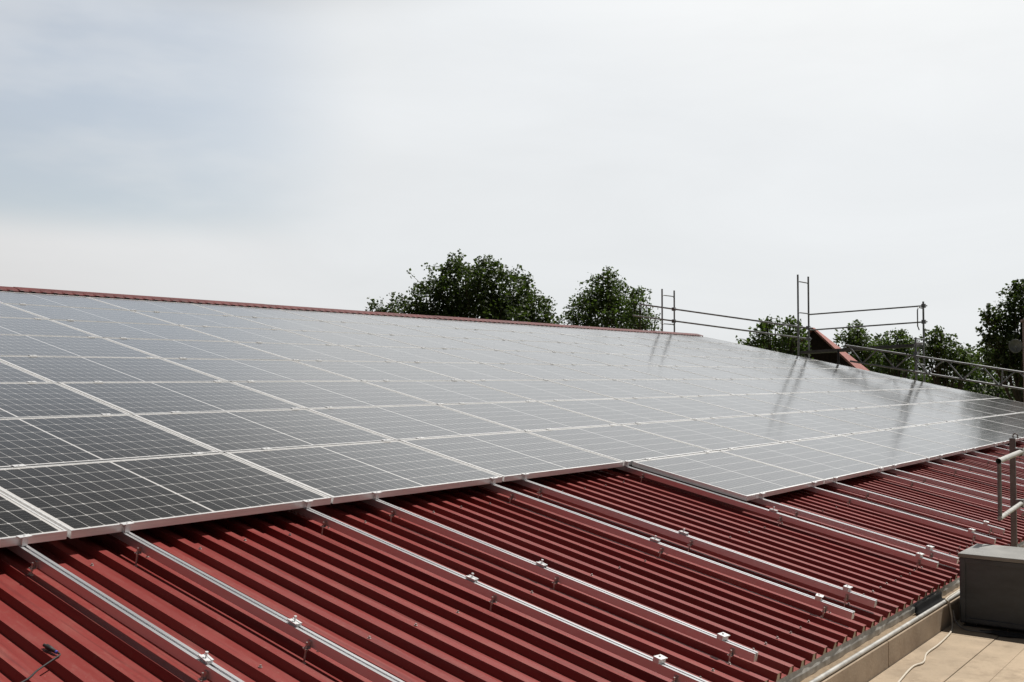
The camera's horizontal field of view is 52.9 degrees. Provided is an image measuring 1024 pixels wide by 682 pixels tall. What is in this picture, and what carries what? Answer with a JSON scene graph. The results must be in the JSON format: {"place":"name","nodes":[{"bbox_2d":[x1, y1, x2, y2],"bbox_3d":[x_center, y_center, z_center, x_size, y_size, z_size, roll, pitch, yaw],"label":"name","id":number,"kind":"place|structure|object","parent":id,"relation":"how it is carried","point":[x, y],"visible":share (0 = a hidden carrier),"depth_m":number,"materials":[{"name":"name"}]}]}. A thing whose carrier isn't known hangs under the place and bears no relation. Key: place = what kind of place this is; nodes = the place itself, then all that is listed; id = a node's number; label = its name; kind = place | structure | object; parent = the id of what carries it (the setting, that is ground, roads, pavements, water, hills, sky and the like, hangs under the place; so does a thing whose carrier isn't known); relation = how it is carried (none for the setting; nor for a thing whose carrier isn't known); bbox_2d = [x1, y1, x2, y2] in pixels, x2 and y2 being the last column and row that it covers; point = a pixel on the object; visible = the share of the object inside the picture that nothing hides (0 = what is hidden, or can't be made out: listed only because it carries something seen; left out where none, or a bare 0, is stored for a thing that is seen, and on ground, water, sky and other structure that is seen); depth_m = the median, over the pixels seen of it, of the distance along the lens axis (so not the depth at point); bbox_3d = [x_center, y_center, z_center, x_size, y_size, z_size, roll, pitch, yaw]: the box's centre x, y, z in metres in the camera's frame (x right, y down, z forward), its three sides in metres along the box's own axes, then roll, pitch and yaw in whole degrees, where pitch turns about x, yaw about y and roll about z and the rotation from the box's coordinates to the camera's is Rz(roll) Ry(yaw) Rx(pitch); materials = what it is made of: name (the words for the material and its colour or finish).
{"place":"outdoors","nodes":[
{"label":"outdoors","id":0,"kind":"place"},
{"bbox_2d":[0,0,1023,384],"label":"sky","id":1,"kind":"structure","parent":0,"point":[718,154],"materials":[{"name":"white"}]},
{"bbox_2d":[797,327,868,370],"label":"gable house","id":2,"kind":"structure","parent":0,"point":[819,341],"depth_m":41.96,"materials":[{"name":"red tile"}]},
{"bbox_3d":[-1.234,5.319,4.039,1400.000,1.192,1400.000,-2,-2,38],"label":"ground","id":3,"kind":"structure","parent":0,"visible":0},
{"bbox_2d":[365,248,557,323],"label":"broadleaf tree","id":4,"kind":"object","parent":3,"relation":"on","point":[482,300],"visible":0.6,"depth_m":49.44,"materials":[{"name":"green plant"}]},
{"bbox_2d":[0,286,1023,681],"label":"hall building","id":5,"kind":"structure","parent":3,"relation":"on","point":[402,620],"depth_m":5.44,"materials":[{"name":"red metal"}]},
{"bbox_2d":[6,534,243,681],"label":"mounting rail","id":6,"kind":"object","parent":5,"relation":"on","point":[205,666],"visible":1,"depth_m":4.14,"materials":[{"name":"metal"}]},
{"bbox_2d":[0,492,66,547],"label":"solar module","id":7,"kind":"object","parent":6,"relation":"attached to","point":[17,518],"visible":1,"depth_m":4.85,"materials":[{"name":"black glass"}]},
{"bbox_2d":[11,464,403,681],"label":"mounting rail","id":8,"kind":"object","parent":5,"relation":"on","point":[296,629],"visible":0.86,"depth_m":4.42,"materials":[{"name":"metal"}]},
{"bbox_2d":[0,452,330,538],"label":"solar module","id":9,"kind":"object","parent":8,"relation":"attached to","point":[78,500],"visible":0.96,"depth_m":5.71,"materials":[{"name":"black glass"}]},
{"bbox_2d":[26,381,707,681],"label":"mounting rail","id":10,"kind":"object","parent":5,"relation":"on","point":[657,664],"visible":0.75,"depth_m":5.08,"materials":[{"name":"metal"}]},
{"bbox_2d":[0,361,51,382],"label":"solar module","id":11,"kind":"object","parent":10,"relation":"attached to","point":[9,373],"visible":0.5,"depth_m":8.20,"materials":[{"name":"grey glass"}]},
{"bbox_2d":[0,383,130,418],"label":"solar module","id":12,"kind":"object","parent":10,"relation":"attached to","point":[26,400],"visible":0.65,"depth_m":7.47,"materials":[{"name":"grey glass"}]},
{"bbox_2d":[0,414,218,467],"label":"solar module","id":13,"kind":"object","parent":10,"relation":"on","point":[37,441],"visible":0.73,"depth_m":6.60,"materials":[{"name":"black glass"}]},
{"bbox_2d":[28,355,757,662],"bbox_3d":[-3.214,0.455,8.302,11.300,0.166,0.086,14,7,37],"label":"mounting rail","id":14,"kind":"object","parent":5,"relation":"on","point":[721,641],"visible":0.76,"depth_m":5.51,"materials":[{"name":"metal"}]},
{"bbox_2d":[0,356,225,382],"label":"solar module","id":15,"kind":"object","parent":14,"relation":"attached to","point":[54,369],"visible":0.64,"depth_m":9.07,"materials":[{"name":"grey glass"}]},
{"bbox_2d":[35,318,854,619],"bbox_3d":[-2.480,0.491,9.206,11.350,0.166,0.087,14,7,37],"label":"mounting rail","id":16,"kind":"object","parent":5,"relation":"on","point":[817,601],"visible":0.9,"depth_m":6.44,"materials":[{"name":"metal"}]},
{"bbox_2d":[0,317,97,336],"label":"solar module","id":17,"kind":"object","parent":16,"relation":"on","point":[26,326],"visible":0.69,"depth_m":10.76,"materials":[{"name":"grey glass"}]},
{"bbox_2d":[0,334,159,357],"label":"solar module","id":18,"kind":"object","parent":16,"relation":"attached to","point":[37,345],"visible":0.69,"depth_m":9.90,"materials":[{"name":"grey glass"}]},
{"bbox_2d":[58,382,305,414],"bbox_3d":[-2.683,0.471,8.489,1.080,0.040,1.634,14,7,37],"label":"solar module","id":19,"kind":"object","parent":16,"relation":"attached to","point":[131,398],"visible":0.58,"depth_m":8.40,"materials":[{"name":"grey glass"}]},
{"bbox_2d":[132,409,394,452],"bbox_3d":[-1.846,0.675,7.805,1.080,0.041,1.634,14,7,37],"label":"solar module","id":20,"kind":"object","parent":16,"relation":"attached to","point":[228,431],"visible":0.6,"depth_m":7.71,"materials":[{"name":"grey glass"}]},
{"bbox_2d":[225,440,502,503],"bbox_3d":[-0.987,0.880,7.148,1.080,0.042,1.634,13,7,37],"label":"solar module","id":21,"kind":"object","parent":16,"relation":"attached to","point":[341,473],"visible":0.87,"depth_m":7.02,"materials":[{"name":"black glass"}]},
{"bbox_2d":[19,303,876,607],"bbox_3d":[-2.251,0.501,9.502,11.350,0.166,0.087,14,7,37],"label":"mounting rail","id":22,"kind":"object","parent":5,"relation":"on","point":[845,591],"visible":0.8,"depth_m":6.74,"materials":[{"name":"metal"}]},
{"bbox_2d":[4,303,175,324],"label":"solar module","id":23,"kind":"object","parent":22,"relation":"attached to","point":[84,314],"visible":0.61,"depth_m":12.40,"materials":[{"name":"grey glass"}]},
{"bbox_2d":[50,319,229,341],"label":"solar module","id":24,"kind":"object","parent":22,"relation":"attached to","point":[133,330],"visible":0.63,"depth_m":11.73,"materials":[{"name":"grey glass"}]},
{"bbox_2d":[105,338,290,359],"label":"solar module","id":25,"kind":"object","parent":22,"relation":"on","point":[187,349],"visible":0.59,"depth_m":11.07,"materials":[{"name":"grey glass"}]},
{"bbox_2d":[161,358,357,381],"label":"solar module","id":26,"kind":"object","parent":22,"relation":"attached to","point":[234,370],"visible":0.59,"depth_m":10.38,"materials":[{"name":"grey glass"}]},
{"bbox_2d":[308,405,521,440],"bbox_3d":[-0.832,0.720,9.110,1.080,0.042,1.634,14,7,37],"label":"solar module","id":27,"kind":"object","parent":22,"relation":"on","point":[396,423],"visible":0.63,"depth_m":9.03,"materials":[{"name":"grey glass"}]},
{"bbox_2d":[400,431,622,481],"bbox_3d":[0.027,0.925,8.454,1.080,0.042,1.634,14,7,37],"label":"solar module","id":28,"kind":"object","parent":22,"relation":"attached to","point":[510,456],"visible":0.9,"depth_m":8.34,"materials":[{"name":"grey glass"}]},
{"bbox_2d":[133,309,938,570],"bbox_3d":[-1.379,0.535,10.664,11.300,0.166,0.084,14,7,37],"label":"mounting rail","id":29,"kind":"object","parent":5,"relation":"on","point":[918,558],"visible":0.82,"depth_m":7.92,"materials":[{"name":"metal"}]},
{"bbox_2d":[0,291,127,309],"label":"solar module","id":30,"kind":"object","parent":29,"relation":"attached to","point":[45,299],"visible":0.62,"depth_m":13.18,"materials":[{"name":"grey glass"}]},
{"bbox_2d":[131,310,281,329],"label":"solar module","id":31,"kind":"object","parent":29,"relation":"on","point":[188,319],"visible":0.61,"depth_m":13.72,"materials":[{"name":"grey glass"}]},
{"bbox_2d":[235,342,395,361],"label":"solar module","id":32,"kind":"object","parent":29,"relation":"attached to","point":[316,352],"visible":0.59,"depth_m":12.38,"materials":[{"name":"grey glass"}]},
{"bbox_2d":[232,381,435,408],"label":"solar module","id":33,"kind":"object","parent":29,"relation":"attached to","point":[319,394],"visible":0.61,"depth_m":9.73,"materials":[{"name":"grey glass"}]},
{"bbox_2d":[154,311,958,563],"bbox_3d":[-1.149,0.531,10.913,11.350,0.130,0.087,14,7,37],"label":"mounting rail","id":34,"kind":"object","parent":5,"relation":"on","point":[929,551],"visible":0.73,"depth_m":7.91,"materials":[{"name":"metal"}]},
{"bbox_2d":[363,381,534,404],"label":"solar module","id":35,"kind":"object","parent":34,"relation":"attached to","point":[448,392],"visible":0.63,"depth_m":11.03,"materials":[{"name":"grey glass"}]},
{"bbox_2d":[225,315,995,543],"bbox_3d":[-0.473,0.579,11.790,11.350,0.166,0.084,14,7,37],"label":"mounting rail","id":36,"kind":"object","parent":5,"relation":"on","point":[971,533],"visible":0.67,"depth_m":8.79,"materials":[{"name":"metal"}]},
{"bbox_2d":[88,297,232,315],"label":"solar module","id":37,"kind":"object","parent":36,"relation":"on","point":[153,306],"visible":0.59,"depth_m":14.40,"materials":[{"name":"grey glass"}]},
{"bbox_2d":[179,325,334,344],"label":"solar module","id":38,"kind":"object","parent":36,"relation":"attached to","point":[231,334],"visible":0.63,"depth_m":13.04,"materials":[{"name":"grey glass"}]},
{"bbox_2d":[293,360,460,380],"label":"solar module","id":39,"kind":"object","parent":36,"relation":"attached to","point":[374,370],"visible":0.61,"depth_m":11.69,"materials":[{"name":"grey glass"}]},
{"bbox_2d":[437,401,617,431],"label":"solar module","id":40,"kind":"object","parent":36,"relation":"attached to","point":[530,415],"visible":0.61,"depth_m":10.35,"materials":[{"name":"grey glass"}]},
{"bbox_2d":[526,425,711,465],"bbox_3d":[1.042,0.969,9.760,1.080,0.040,1.634,14,7,37],"label":"solar module","id":41,"kind":"object","parent":36,"relation":"attached to","point":[623,443],"visible":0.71,"depth_m":9.68,"materials":[{"name":"grey glass"}]},
{"bbox_2d":[632,451,823,500],"bbox_3d":[1.953,1.177,9.171,1.080,0.042,1.634,13,7,37],"label":"solar module","id":42,"kind":"object","parent":36,"relation":"attached to","point":[738,477],"visible":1,"depth_m":9.00,"materials":[{"name":"grey glass"}]},
{"bbox_2d":[252,316,1004,535],"bbox_3d":[-0.169,0.570,12.215,11.300,0.130,0.087,14,7,37],"label":"mounting rail","id":43,"kind":"object","parent":5,"relation":"on","point":[983,525],"visible":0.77,"depth_m":9.23,"materials":[{"name":"metal"}]},
{"bbox_2d":[191,303,318,320],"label":"solar module","id":44,"kind":"object","parent":43,"relation":"attached to","point":[255,312],"visible":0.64,"depth_m":15.71,"materials":[{"name":"grey glass"}]},
{"bbox_2d":[465,380,613,400],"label":"solar module","id":45,"kind":"object","parent":43,"relation":"attached to","point":[541,390],"visible":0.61,"depth_m":12.35,"materials":[{"name":"grey glass"}]},
{"bbox_2d":[319,320,1023,519],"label":"mounting rail","id":46,"kind":"object","parent":5,"relation":"on","point":[911,483],"visible":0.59,"depth_m":10.32,"materials":[{"name":"metal"}]},
{"bbox_2d":[236,316,368,333],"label":"solar module","id":47,"kind":"object","parent":46,"relation":"attached to","point":[301,325],"visible":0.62,"depth_m":15.03,"materials":[{"name":"grey glass"}]},
{"bbox_2d":[286,330,420,347],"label":"solar module","id":48,"kind":"object","parent":46,"relation":"attached to","point":[343,338],"visible":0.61,"depth_m":14.35,"materials":[{"name":"grey glass"}]},
{"bbox_2d":[340,345,478,362],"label":"solar module","id":49,"kind":"object","parent":46,"relation":"on","point":[404,354],"visible":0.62,"depth_m":13.69,"materials":[{"name":"grey glass"}]},
{"bbox_2d":[399,362,542,380],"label":"solar module","id":50,"kind":"object","parent":46,"relation":"attached to","point":[468,371],"visible":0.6,"depth_m":13.02,"materials":[{"name":"grey glass"}]},
{"bbox_2d":[538,399,692,424],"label":"solar module","id":51,"kind":"object","parent":46,"relation":"attached to","point":[618,411],"visible":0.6,"depth_m":11.66,"materials":[{"name":"grey glass"}]},
{"bbox_2d":[620,397,752,418],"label":"solar module","id":52,"kind":"object","parent":46,"relation":"attached to","point":[687,407],"visible":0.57,"depth_m":12.98,"materials":[{"name":"grey glass"}]},
{"bbox_2d":[623,420,779,450],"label":"solar module","id":53,"kind":"object","parent":46,"relation":"attached to","point":[706,435],"visible":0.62,"depth_m":11.00,"materials":[{"name":"grey glass"}]},
{"bbox_2d":[720,442,882,483],"bbox_3d":[2.968,1.221,10.476,1.080,0.042,1.634,14,7,37],"label":"solar module","id":54,"kind":"object","parent":46,"relation":"attached to","point":[826,467],"visible":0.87,"depth_m":10.39,"materials":[{"name":"grey glass"}]},
{"bbox_2d":[341,321,1023,507],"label":"mounting rail","id":55,"kind":"object","parent":5,"relation":"on","point":[949,485],"visible":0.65,"depth_m":10.73,"materials":[{"name":"metal"}]},
{"bbox_2d":[279,309,393,324],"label":"solar module","id":56,"kind":"object","parent":55,"relation":"on","point":[336,317],"visible":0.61,"depth_m":17.02,"materials":[{"name":"grey glass"}]},
{"bbox_2d":[324,321,441,336],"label":"solar module","id":57,"kind":"object","parent":55,"relation":"attached to","point":[387,329],"visible":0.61,"depth_m":16.35,"materials":[{"name":"grey glass"}]},
{"bbox_2d":[373,334,493,349],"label":"solar module","id":58,"kind":"object","parent":55,"relation":"attached to","point":[432,342],"visible":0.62,"depth_m":15.67,"materials":[{"name":"grey glass"}]},
{"bbox_2d":[427,348,549,363],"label":"solar module","id":59,"kind":"object","parent":55,"relation":"attached to","point":[488,356],"visible":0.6,"depth_m":15.00,"materials":[{"name":"grey glass"}]},
{"bbox_2d":[483,363,611,379],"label":"solar module","id":60,"kind":"object","parent":55,"relation":"attached to","point":[548,371],"visible":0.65,"depth_m":14.32,"materials":[{"name":"grey glass"}]},
{"bbox_2d":[696,415,835,441],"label":"solar module","id":61,"kind":"object","parent":55,"relation":"on","point":[768,428],"visible":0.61,"depth_m":12.32,"materials":[{"name":"grey glass"}]},
{"bbox_2d":[789,435,927,470],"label":"solar module","id":62,"kind":"object","parent":55,"relation":"attached to","point":[885,458],"visible":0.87,"depth_m":11.71,"materials":[{"name":"grey glass"}]},
{"bbox_2d":[394,324,1023,489],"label":"mounting rail","id":63,"kind":"object","parent":5,"relation":"on","point":[966,473],"visible":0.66,"depth_m":11.77,"materials":[{"name":"metal"}]},
{"bbox_2d":[548,380,679,398],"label":"solar module","id":64,"kind":"object","parent":63,"relation":"attached to","point":[616,389],"visible":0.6,"depth_m":13.65,"materials":[{"name":"grey glass"}]},
{"bbox_2d":[458,328,1023,471],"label":"mounting rail","id":65,"kind":"object","parent":5,"relation":"on","point":[987,461],"visible":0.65,"depth_m":13.09,"materials":[{"name":"metal"}]},
{"bbox_2d":[446,337,551,351],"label":"solar module","id":66,"kind":"object","parent":65,"relation":"attached to","point":[500,344],"visible":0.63,"depth_m":16.98,"materials":[{"name":"grey glass"}]},
{"bbox_2d":[498,350,606,364],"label":"solar module","id":67,"kind":"object","parent":65,"relation":"attached to","point":[555,357],"visible":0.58,"depth_m":16.31,"materials":[{"name":"grey glass"}]},
{"bbox_2d":[553,364,666,379],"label":"solar module","id":68,"kind":"object","parent":65,"relation":"attached to","point":[613,372],"visible":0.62,"depth_m":15.61,"materials":[{"name":"grey glass"}]},
{"bbox_2d":[618,379,730,395],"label":"solar module","id":69,"kind":"object","parent":65,"relation":"attached to","point":[675,387],"visible":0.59,"depth_m":14.99,"materials":[{"name":"grey glass"}]},
{"bbox_2d":[684,395,800,414],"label":"solar module","id":70,"kind":"object","parent":65,"relation":"attached to","point":[745,404],"visible":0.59,"depth_m":14.29,"materials":[{"name":"grey glass"}]},
{"bbox_2d":[757,412,877,434],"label":"solar module","id":71,"kind":"object","parent":65,"relation":"attached to","point":[825,424],"visible":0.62,"depth_m":13.63,"materials":[{"name":"grey glass"}]},
{"bbox_2d":[842,430,966,460],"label":"solar module","id":72,"kind":"object","parent":65,"relation":"attached to","point":[932,450],"visible":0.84,"depth_m":13.02,"materials":[{"name":"grey glass"}]},
{"bbox_2d":[464,337,1023,482],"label":"mounting rail","id":73,"kind":"object","parent":5,"relation":"on","point":[976,469],"visible":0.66,"depth_m":12.21,"materials":[{"name":"metal"}]},
{"bbox_2d":[399,325,501,339],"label":"solar module","id":74,"kind":"object","parent":73,"relation":"attached to","point":[452,332],"visible":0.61,"depth_m":17.66,"materials":[{"name":"grey glass"}]},
{"bbox_2d":[475,329,1023,466],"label":"mounting rail","id":75,"kind":"object","parent":5,"relation":"on","point":[991,457],"visible":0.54,"depth_m":13.56,"materials":[{"name":"metal"}]},
{"bbox_2d":[738,393,842,411],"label":"solar module","id":76,"kind":"object","parent":75,"relation":"attached to","point":[793,402],"visible":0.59,"depth_m":15.60,"materials":[{"name":"grey glass"}]},
{"bbox_2d":[512,331,1023,458],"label":"mounting rail","id":77,"kind":"object","parent":5,"relation":"on","point":[1000,449],"visible":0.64,"depth_m":14.53,"materials":[{"name":"metal"}]},
{"bbox_2d":[560,352,658,365],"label":"solar module","id":78,"kind":"object","parent":77,"relation":"attached to","point":[611,359],"visible":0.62,"depth_m":17.62,"materials":[{"name":"grey glass"}]},
{"bbox_2d":[613,365,714,378],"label":"solar module","id":79,"kind":"object","parent":77,"relation":"attached to","point":[666,372],"visible":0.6,"depth_m":16.94,"materials":[{"name":"grey glass"}]},
{"bbox_2d":[672,379,776,394],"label":"solar module","id":80,"kind":"object","parent":77,"relation":"attached to","point":[728,386],"visible":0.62,"depth_m":16.29,"materials":[{"name":"grey glass"}]},
{"bbox_2d":[806,409,914,429],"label":"solar module","id":81,"kind":"object","parent":77,"relation":"attached to","point":[866,419],"visible":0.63,"depth_m":14.93,"materials":[{"name":"grey glass"}]},
{"bbox_2d":[887,425,996,452],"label":"solar module","id":82,"kind":"object","parent":77,"relation":"attached to","point":[969,443],"visible":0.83,"depth_m":14.34,"materials":[{"name":"grey glass"}]},
{"bbox_2d":[530,332,1016,448],"bbox_3d":[3.970,0.773,17.507,11.350,0.166,0.086,14,7,37],"label":"mounting rail","id":83,"kind":"object","parent":5,"relation":"on","point":[1005,446],"visible":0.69,"depth_m":15.00,"materials":[{"name":"metal"}]},
{"bbox_2d":[722,379,815,392],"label":"solar module","id":84,"kind":"object","parent":83,"relation":"attached to","point":[768,385],"visible":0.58,"depth_m":17.60,"materials":[{"name":"grey glass"}]},
{"bbox_2d":[922,421,1022,445],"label":"solar module","id":85,"kind":"object","parent":83,"relation":"on","point":[998,438],"visible":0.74,"depth_m":15.66,"materials":[{"name":"grey glass"}]},
{"bbox_2d":[703,366,1023,443],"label":"mounting rail","id":86,"kind":"object","parent":5,"relation":"attached to","point":[1021,442],"visible":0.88,"depth_m":15.87,"materials":[{"name":"metal"}]},
{"bbox_2d":[781,392,878,408],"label":"solar module","id":87,"kind":"object","parent":86,"relation":"on","point":[834,400],"visible":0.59,"depth_m":16.92,"materials":[{"name":"grey glass"}]},
{"bbox_2d":[850,406,946,424],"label":"solar module","id":88,"kind":"object","parent":86,"relation":"on","point":[900,415],"visible":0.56,"depth_m":16.25,"materials":[{"name":"grey glass"}]},
{"label":"rail","id":89,"kind":"object","parent":5,"relation":"attached to","visible":0},
{"bbox_2d":[883,404,973,420],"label":"solar module","id":90,"kind":"object","parent":89,"relation":"on","point":[929,412],"visible":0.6,"depth_m":17.58,"materials":[{"name":"grey glass"}]},
{"bbox_2d":[552,266,650,329],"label":"broadleaf tree","id":91,"kind":"object","parent":3,"relation":"on","point":[608,304],"visible":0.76,"depth_m":46.88,"materials":[{"name":"green plant"}]},
{"bbox_2d":[616,286,660,330],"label":"broadleaf tree","id":92,"kind":"object","parent":3,"relation":"on","point":[639,324],"visible":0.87,"depth_m":44.74,"materials":[{"name":"green plant"}]},
{"bbox_2d":[736,315,813,358],"bbox_3d":[9.518,2.724,36.834,2.733,7.411,1.653,1,-2,-23],"label":"broadleaf tree","id":93,"kind":"object","parent":3,"relation":"on","point":[766,340],"visible":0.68,"depth_m":36.86,"materials":[{"name":"green plant"}]},
{"bbox_2d":[632,275,927,381],"bbox_3d":[7.006,2.188,28.630,8.804,7.890,0.860,-2,-2,38],"label":"scaffold","id":94,"kind":"object","parent":3,"relation":"on","point":[922,306],"visible":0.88,"depth_m":27.71,"materials":[{"name":"metal"}]},
{"bbox_2d":[845,344,1023,389],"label":"lattice girder","id":95,"kind":"object","parent":94,"relation":"attached to","point":[948,361],"visible":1,"depth_m":25.35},
{"bbox_2d":[833,319,885,370],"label":"broadleaf tree","id":96,"kind":"object","parent":3,"relation":"on","point":[853,338],"visible":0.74,"depth_m":51.68,"materials":[{"name":"green plant"}]},
{"bbox_2d":[750,333,1022,399],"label":"hedge","id":97,"kind":"object","parent":3,"relation":"on","point":[979,388],"visible":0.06,"depth_m":56.51,"materials":[{"name":"green plant"}]},
{"bbox_2d":[871,328,919,377],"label":"broadleaf tree","id":98,"kind":"object","parent":3,"relation":"on","point":[900,336],"visible":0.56,"depth_m":53.72,"materials":[{"name":"green plant"}]},
{"bbox_2d":[800,586,1023,681],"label":"annex building","id":99,"kind":"structure","parent":3,"relation":"on","point":[896,652],"depth_m":5.99,"materials":[{"name":"concrete"}]},
{"bbox_2d":[958,543,1023,630],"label":"metal box","id":100,"kind":"object","parent":99,"relation":"on","point":[992,585],"visible":1,"depth_m":6.75,"materials":[{"name":"grey metal"}]},
{"bbox_2d":[996,433,1023,546],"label":"railing","id":101,"kind":"object","parent":99,"relation":"on","point":[1011,456],"visible":0.84,"depth_m":8.14,"materials":[{"name":"grey metal"}]},
{"bbox_2d":[910,325,980,389],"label":"broadleaf tree","id":102,"kind":"object","parent":3,"relation":"on","point":[935,345],"visible":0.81,"depth_m":47.84,"materials":[{"name":"green plant"}]},
{"bbox_2d":[975,279,1023,402],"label":"broadleaf tree","id":103,"kind":"object","parent":3,"relation":"on","point":[1008,327],"visible":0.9,"depth_m":41.85,"materials":[{"name":"green plant"}]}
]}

